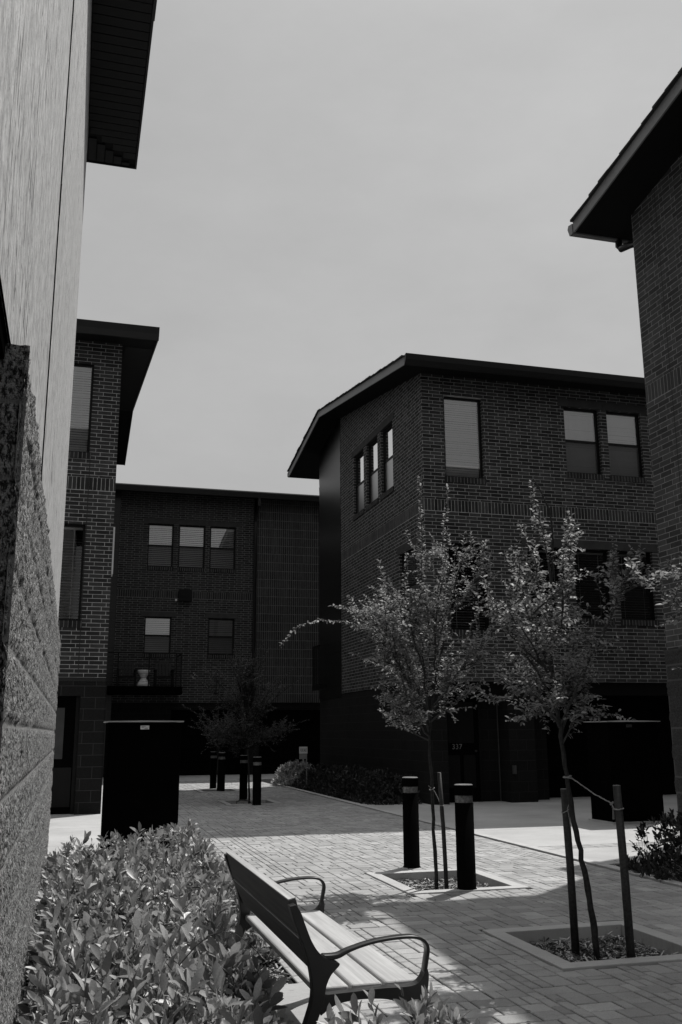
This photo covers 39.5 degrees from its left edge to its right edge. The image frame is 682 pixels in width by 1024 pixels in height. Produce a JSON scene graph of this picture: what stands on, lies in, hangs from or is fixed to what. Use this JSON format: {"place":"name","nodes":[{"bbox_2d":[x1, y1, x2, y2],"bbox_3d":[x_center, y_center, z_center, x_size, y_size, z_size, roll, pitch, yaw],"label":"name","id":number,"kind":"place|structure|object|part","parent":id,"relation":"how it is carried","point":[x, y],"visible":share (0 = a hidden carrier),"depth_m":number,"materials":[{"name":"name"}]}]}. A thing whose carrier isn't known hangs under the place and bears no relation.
{"place":"outdoors","nodes":[
{"label":"outdoors","id":0,"kind":"place"},
{"bbox_2d":[50,319,159,814],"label":"brick building","id":1,"kind":"structure","parent":0,"point":[112,361],"depth_m":17.90,"materials":[{"name":"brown brick"}]},
{"bbox_2d":[50,696,79,814],"bbox_3d":[-5.288,4.344,16.987,1.088,2.060,0.110,3,-14,-15],"label":"door","id":2,"kind":"structure","parent":1,"relation":"in","point":[68,707],"depth_m":17.05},
{"bbox_2d":[58,524,85,620],"bbox_3d":[-5.289,1.137,17.742,1.497,2.430,0.255,3,-14,-15],"label":"window","id":3,"kind":"structure","parent":1,"relation":"in","point":[70,599],"depth_m":17.88,"materials":[{"name":"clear glass"}]},
{"bbox_2d":[69,363,93,452],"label":"window","id":4,"kind":"structure","parent":1,"relation":"in","point":[83,374],"depth_m":18.53,"materials":[{"name":"grey glass"}]},
{"bbox_2d":[154,662,174,685],"bbox_3d":[-5.845,5.340,31.297,0.640,0.858,0.700,3,-14,-15],"label":"balcony chair","id":5,"kind":"object","parent":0,"point":[167,672],"visible":0.85,"depth_m":31.46,"materials":[{"name":"black"}]},
{"bbox_2d":[91,483,319,776],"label":"brick building","id":6,"kind":"structure","parent":0,"point":[203,580],"depth_m":32.91,"materials":[{"name":"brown brick"}]},
{"bbox_2d":[137,670,147,685],"bbox_3d":[-6.423,5.410,30.849,0.400,0.528,0.400,3,-14,-15],"label":"hourglass stool","id":7,"kind":"object","parent":6,"relation":"on","point":[143,682],"visible":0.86,"depth_m":30.72,"materials":[{"name":"white ceramic"}]},
{"bbox_2d":[143,617,170,652],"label":"window","id":8,"kind":"structure","parent":6,"relation":"in","point":[157,630],"depth_m":32.30,"materials":[{"name":"grey glass"}]},
{"bbox_2d":[147,524,180,566],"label":"window","id":9,"kind":"structure","parent":6,"relation":"in","point":[160,550],"depth_m":32.99,"materials":[{"name":"grey glass"}]},
{"bbox_2d":[169,525,212,567],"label":"window","id":10,"kind":"structure","parent":6,"relation":"in","point":[190,553],"depth_m":33.28,"materials":[{"name":"grey glass"}]},
{"bbox_2d":[171,710,243,774],"bbox_3d":[-4.542,7.805,32.149,2.510,2.130,0.060,3,-14,-15],"label":"garage door","id":11,"kind":"structure","parent":6,"relation":"in","point":[192,744],"depth_m":32.06,"materials":[{"name":"black metal"}]},
{"bbox_2d":[200,527,235,569],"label":"window","id":12,"kind":"structure","parent":6,"relation":"in","point":[222,547],"depth_m":33.56,"materials":[{"name":"grey glass"}]},
{"bbox_2d":[207,618,233,654],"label":"window","id":13,"kind":"structure","parent":6,"relation":"in","point":[220,631],"depth_m":32.86,"materials":[{"name":"black glass"}]},
{"bbox_2d":[259,710,319,773],"bbox_3d":[-1.560,7.975,32.959,2.660,2.130,0.060,3,-14,-15],"label":"garage door","id":14,"kind":"structure","parent":6,"relation":"in","point":[308,734],"depth_m":32.93,"materials":[{"name":"black metal"}]},
{"bbox_2d":[22,784,681,1005],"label":"planting bed","id":15,"kind":"object","parent":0,"point":[285,975],"depth_m":9.12,"materials":[{"name":"soil"}]},
{"bbox_2d":[15,819,293,1023],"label":"leafy hedge","id":16,"kind":"object","parent":15,"relation":"on","point":[83,966],"visible":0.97,"depth_m":4.30,"materials":[{"name":"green plant"}]},
{"bbox_2d":[148,943,292,983],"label":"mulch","id":17,"kind":"object","parent":15,"relation":"on","point":[279,974],"visible":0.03,"depth_m":5.75,"materials":[{"name":"grey wood"}]},
{"bbox_2d":[270,759,315,785],"bbox_3d":[-1.223,7.087,25.727,1.354,0.785,1.908,3,-14,-15],"label":"leafy shrub","id":18,"kind":"object","parent":15,"relation":"on","point":[281,775],"visible":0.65,"depth_m":25.42,"materials":[{"name":"grey plant"}]},
{"bbox_2d":[299,747,307,783],"bbox_3d":[-0.948,6.425,23.809,0.215,1.035,0.038,3,-14,-15],"label":"sale sign","id":19,"kind":"object","parent":15,"relation":"on","point":[303,752],"visible":1,"depth_m":23.87,"materials":[{"name":"white metal"}]},
{"bbox_2d":[292,763,421,804],"bbox_3d":[0.179,6.197,21.872,1.374,0.827,7.058,3,-14,-15],"label":"dark hedge","id":20,"kind":"object","parent":15,"relation":"on","point":[372,783],"visible":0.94,"depth_m":20.32,"materials":[{"name":"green plant"}]},
{"bbox_2d":[316,982,479,1023],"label":"leafy shrub","id":21,"kind":"object","parent":15,"relation":"on","point":[434,1005],"visible":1,"depth_m":3.28,"materials":[{"name":"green plant"}]},
{"bbox_2d":[611,860,681,879],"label":"mulch","id":22,"kind":"object","parent":15,"relation":"on","point":[670,870],"visible":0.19,"depth_m":9.63,"materials":[{"name":"grey wood"}]},
{"bbox_2d":[627,808,681,881],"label":"dark shrub","id":23,"kind":"object","parent":15,"relation":"on","point":[667,822],"visible":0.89,"depth_m":9.44,"materials":[{"name":"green plant"}]},
{"bbox_2d":[47,774,681,865],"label":"concrete apron","id":24,"kind":"object","parent":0,"point":[539,823],"visible":0.12,"depth_m":14.59,"materials":[{"name":"white concrete"}]},
{"bbox_2d":[0,0,156,1023],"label":"stucco building","id":25,"kind":"structure","parent":24,"relation":"on","point":[73,77],"depth_m":3.93,"materials":[{"name":"grey paint"}]},
{"bbox_2d":[97,721,183,855],"bbox_3d":[-2.449,3.344,11.577,0.925,1.555,0.800,3,-14,-15],"label":"utility cabinet","id":26,"kind":"object","parent":24,"relation":"on","point":[141,772],"visible":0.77,"depth_m":11.27,"materials":[{"name":"black metal"}]},
{"bbox_3d":[-2.351,3.260,11.235,0.805,1.305,0.030,3,-14,-15],"label":"door","id":27,"kind":"part","parent":26,"relation":"part of","materials":[{"name":"black paint"}]},
{"bbox_2d":[287,353,675,804],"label":"brick building","id":28,"kind":"structure","parent":24,"relation":"on","point":[486,441],"depth_m":20.77,"materials":[{"name":"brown brick"}]},
{"bbox_2d":[356,452,363,513],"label":"window","id":29,"kind":"structure","parent":28,"relation":"in","point":[359,459],"depth_m":24.84,"materials":[{"name":"grey glass"}]},
{"bbox_2d":[369,438,377,503],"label":"window","id":30,"kind":"structure","parent":28,"relation":"in","point":[373,457],"depth_m":23.75,"materials":[{"name":"grey glass"}]},
{"bbox_2d":[383,424,392,491],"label":"window","id":31,"kind":"structure","parent":28,"relation":"in","point":[387,433],"depth_m":22.64,"materials":[{"name":"grey glass"}]},
{"bbox_2d":[402,549,417,620],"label":"window","id":32,"kind":"structure","parent":28,"relation":"in","point":[411,561],"depth_m":20.67,"materials":[{"name":"black glass"}]},
{"bbox_2d":[443,396,482,478],"bbox_3d":[2.591,-1.572,20.621,1.490,2.425,0.255,3,-14,-15],"label":"window","id":33,"kind":"structure","parent":28,"relation":"in","point":[462,417],"depth_m":20.63,"materials":[{"name":"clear glass"}]},
{"bbox_2d":[447,695,482,802],"bbox_3d":[2.446,4.811,19.350,0.880,2.130,0.130,3,-14,-15],"label":"door","id":34,"kind":"structure","parent":28,"relation":"in","point":[464,736],"depth_m":19.37,"materials":[{"name":"black metal"}]},
{"bbox_2d":[448,543,488,629],"bbox_3d":[2.611,1.585,19.891,1.487,2.418,0.255,3,-14,-15],"label":"window","id":35,"kind":"structure","parent":28,"relation":"in","point":[461,619],"depth_m":19.97,"materials":[{"name":"black glass"}]},
{"bbox_2d":[528,547,565,617],"bbox_3d":[4.349,1.537,20.398,1.464,2.120,0.255,3,-14,-15],"label":"window","id":36,"kind":"structure","parent":28,"relation":"in","point":[542,553],"depth_m":20.53,"materials":[{"name":"black glass"}]},
{"bbox_2d":[563,408,600,474],"bbox_3d":[5.354,-1.550,21.404,1.480,2.138,0.255,3,-14,-15],"label":"window","id":37,"kind":"structure","parent":28,"relation":"in","point":[582,445],"depth_m":21.35,"materials":[{"name":"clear glass"}]},
{"bbox_2d":[554,549,610,618],"bbox_3d":[5.388,1.597,20.680,1.456,2.120,0.255,3,-14,-15],"label":"window","id":38,"kind":"structure","parent":28,"relation":"in","point":[585,587],"depth_m":20.63,"materials":[{"name":"black glass"}]},
{"bbox_2d":[544,695,675,797],"bbox_3d":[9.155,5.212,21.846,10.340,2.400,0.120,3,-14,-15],"label":"garage door","id":39,"kind":"structure","parent":28,"relation":"in","point":[641,708],"depth_m":20.90,"materials":[{"name":"black metal"}]},
{"bbox_2d":[589,412,642,477],"bbox_3d":[6.386,-1.491,21.685,1.478,2.138,0.255,3,-14,-15],"label":"window","id":40,"kind":"structure","parent":28,"relation":"in","point":[622,428],"depth_m":21.64,"materials":[{"name":"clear glass"}]},
{"bbox_2d":[597,551,654,620],"bbox_3d":[6.423,1.656,20.961,1.480,2.120,0.255,3,-14,-15],"label":"window","id":41,"kind":"structure","parent":28,"relation":"in","point":[638,604],"depth_m":20.84,"materials":[{"name":"black glass"}]},
{"bbox_2d":[584,721,663,824],"bbox_3d":[4.501,4.111,15.058,0.955,1.555,0.750,3,-14,-15],"label":"utility cabinet","id":42,"kind":"object","parent":24,"relation":"on","point":[625,755],"visible":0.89,"depth_m":14.79,"materials":[{"name":"black metal"}]},
{"bbox_3d":[4.592,4.031,14.740,0.835,1.305,0.030,3,-14,-15],"label":"door","id":43,"kind":"part","parent":42,"relation":"part of","materials":[{"name":"black paint"}]},
{"bbox_2d":[568,67,681,840],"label":"brick building","id":44,"kind":"structure","parent":24,"relation":"on","point":[633,200],"depth_m":13.05,"materials":[{"name":"grey brick"}]},
{"bbox_2d":[77,0,681,494],"label":"sky","id":45,"kind":"structure","parent":0,"point":[320,194],"materials":[{"name":"grey"}]},
{"bbox_2d":[177,779,681,1023],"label":"paving","id":46,"kind":"structure","parent":0,"point":[484,978],"depth_m":7.85,"materials":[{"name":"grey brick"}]},
{"bbox_2d":[209,752,216,788],"bbox_3d":[-3.259,6.641,24.228,0.184,1.010,0.184,3,-14,-15],"label":"bollard","id":47,"kind":"object","parent":46,"relation":"on","point":[213,770],"visible":0.81,"depth_m":24.17,"materials":[{"name":"black metal"}]},
{"bbox_2d":[239,755,247,799],"bbox_3d":[-2.077,5.706,20.222,0.184,1.010,0.184,3,-14,-15],"label":"bollard","id":48,"kind":"object","parent":46,"relation":"on","point":[243,783],"visible":0.88,"depth_m":20.17,"materials":[{"name":"black metal"}]},
{"bbox_2d":[252,757,261,804],"bbox_3d":[-1.669,5.383,18.837,0.184,1.010,0.184,3,-14,-15],"label":"bollard","id":49,"kind":"object","parent":46,"relation":"on","point":[256,792],"visible":0.9,"depth_m":18.78,"materials":[{"name":"black metal"}]},
{"bbox_2d":[402,777,420,868],"bbox_3d":[0.747,3.350,10.121,0.184,1.010,0.184,3,-14,-15],"label":"bollard","id":50,"kind":"object","parent":46,"relation":"on","point":[411,850],"visible":0.91,"depth_m":10.06,"materials":[{"name":"black metal"}]},
{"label":"ground","id":51,"kind":"structure","parent":0,"visible":0},
{"bbox_2d":[194,788,238,792],"bbox_3d":[-3.059,6.958,23.455,1.032,0.160,1.192,3,-14,-15],"label":"planter edge","id":52,"kind":"object","parent":51,"relation":"on","point":[215,790],"visible":0.4,"depth_m":23.72,"materials":[{"name":"concrete"}]},
{"bbox_2d":[217,799,282,805],"bbox_3d":[-1.882,6.021,19.437,1.132,0.160,1.272,3,-14,-15],"label":"planter edge","id":53,"kind":"object","parent":51,"relation":"on","point":[233,802],"visible":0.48,"depth_m":19.84,"materials":[{"name":"concrete"}]},
{"bbox_2d":[277,983,367,1023],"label":"bench slab","id":54,"kind":"structure","parent":51,"relation":"on","point":[295,1000],"depth_m":4.97,"materials":[{"name":"concrete"}]},
{"bbox_2d":[224,851,429,1023],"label":"park bench","id":55,"kind":"object","parent":54,"relation":"on","point":[322,955],"visible":0.95,"depth_m":3.90,"materials":[{"name":"wood"}]},
{"bbox_2d":[393,876,489,890],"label":"mulch","id":56,"kind":"object","parent":51,"relation":"on","point":[428,881],"visible":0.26,"depth_m":9.32,"materials":[{"name":"grey wood"}]},
{"bbox_2d":[280,476,502,889],"bbox_3d":[0.562,1.569,9.291,2.562,4.109,1.363,3,-14,-15],"label":"young tree","id":57,"kind":"object","parent":56,"relation":"on","point":[413,692],"visible":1,"depth_m":9.22,"materials":[{"name":"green plant"}]},
{"bbox_2d":[437,772,448,888],"bbox_3d":[0.966,3.040,8.971,0.084,1.115,0.041,3,-14,-15],"label":"tree stake","id":58,"kind":"object","parent":56,"relation":"on","point":[444,850],"visible":0.87,"depth_m":8.96,"materials":[{"name":"grey wood"}]},
{"bbox_2d":[454,784,476,889],"bbox_3d":[1.137,3.014,8.680,0.184,1.010,0.184,3,-14,-15],"label":"bollard","id":59,"kind":"object","parent":56,"relation":"on","point":[465,844],"visible":0.91,"depth_m":8.62,"materials":[{"name":"black metal"}]},
{"bbox_2d":[366,868,529,895],"bbox_3d":[0.987,3.612,9.105,1.162,0.160,1.332,3,-14,-15],"label":"planter edge","id":60,"kind":"object","parent":51,"relation":"on","point":[494,882],"visible":0.42,"depth_m":9.23,"materials":[{"name":"concrete"}]},
{"bbox_2d":[274,784,681,887],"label":"kerb","id":61,"kind":"structure","parent":51,"relation":"on","point":[596,863],"depth_m":11.87,"materials":[{"name":"concrete"}]},
{"bbox_2d":[482,921,681,971],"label":"planter edge","id":62,"kind":"object","parent":51,"relation":"on","point":[520,938],"visible":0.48,"depth_m":6.56,"materials":[{"name":"concrete"}]},
{"bbox_2d":[529,931,677,961],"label":"mulch","id":63,"kind":"object","parent":51,"relation":"on","point":[559,945],"visible":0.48,"depth_m":6.53,"materials":[{"name":"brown wood"}]},
{"bbox_2d":[560,789,579,956],"bbox_3d":[1.575,2.475,6.522,0.071,1.102,0.054,3,-14,-15],"label":"tree stake","id":64,"kind":"object","parent":63,"relation":"on","point":[574,932],"visible":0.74,"depth_m":6.50,"materials":[{"name":"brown wood"}]},
{"bbox_2d":[561,804,570,828],"bbox_3d":[1.549,2.055,6.520,0.065,0.243,0.254,-3,-13,10],"label":"rope","id":65,"kind":"object","parent":64,"relation":"attached to","point":[568,815],"visible":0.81,"depth_m":6.57,"materials":[{"name":"fabric"}]},
{"bbox_2d":[470,479,678,959],"bbox_3d":[1.403,1.351,6.523,1.677,3.279,1.164,8,-16,-33],"label":"young tree","id":66,"kind":"object","parent":63,"relation":"on","point":[549,640],"visible":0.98,"depth_m":6.52,"materials":[{"name":"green plant"}]},
{"bbox_2d":[563,775,623,819],"bbox_3d":[1.679,1.898,6.317,0.409,0.276,0.067,-10,-16,36],"label":"rope","id":67,"kind":"object","parent":66,"relation":"attached to","point":[611,803],"visible":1,"depth_m":6.29,"materials":[{"name":"fabric"}]},
{"bbox_2d":[613,785,634,957],"bbox_3d":[1.825,2.356,6.110,0.072,1.147,0.054,3,-14,-15],"label":"tree stake","id":68,"kind":"object","parent":63,"relation":"in","point":[626,895],"visible":0.87,"depth_m":6.10,"materials":[{"name":"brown wood"}]},
{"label":"soil","id":69,"kind":"structure","parent":51,"relation":"on","visible":0},
{"bbox_2d":[191,695,239,790],"bbox_3d":[-3.039,5.832,23.854,1.133,2.416,1.374,11,-17,-41],"label":"young tree","id":70,"kind":"object","parent":69,"relation":"on","point":[217,717],"visible":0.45,"depth_m":23.89,"materials":[{"name":"black plant"}]},
{"bbox_2d":[218,752,225,790],"bbox_3d":[-2.914,6.389,23.149,0.184,1.010,0.184,3,-14,-15],"label":"bollard","id":71,"kind":"object","parent":69,"relation":"on","point":[221,771],"visible":0.93,"depth_m":23.10,"materials":[{"name":"black metal"}]},
{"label":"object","id":72,"kind":"structure","parent":0,"visible":0},
{"bbox_2d":[540,842,669,849],"bbox_3d":[10.239,4.563,13.696,16.191,0.034,0.281,3,-14,-15],"label":"paving strip","id":73,"kind":"object","parent":72,"relation":"on","point":[591,846],"visible":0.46,"depth_m":11.79,"materials":[{"name":"concrete"}]},
{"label":"soil","id":74,"kind":"structure","parent":0,"visible":0},
{"bbox_2d":[183,641,309,803],"bbox_3d":[-1.928,4.391,19.849,2.204,3.402,2.276,-12,-18,42],"label":"young tree","id":75,"kind":"object","parent":74,"relation":"on","point":[264,735],"visible":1,"depth_m":19.87,"materials":[{"name":"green plant"}]},
{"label":"mulch","id":76,"kind":"object","parent":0,"visible":0},
{"bbox_2d":[624,556,681,669],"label":"young tree","id":77,"kind":"object","parent":76,"relation":"in","point":[675,605],"visible":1,"depth_m":5.23,"materials":[{"name":"grey plant"}]}
]}

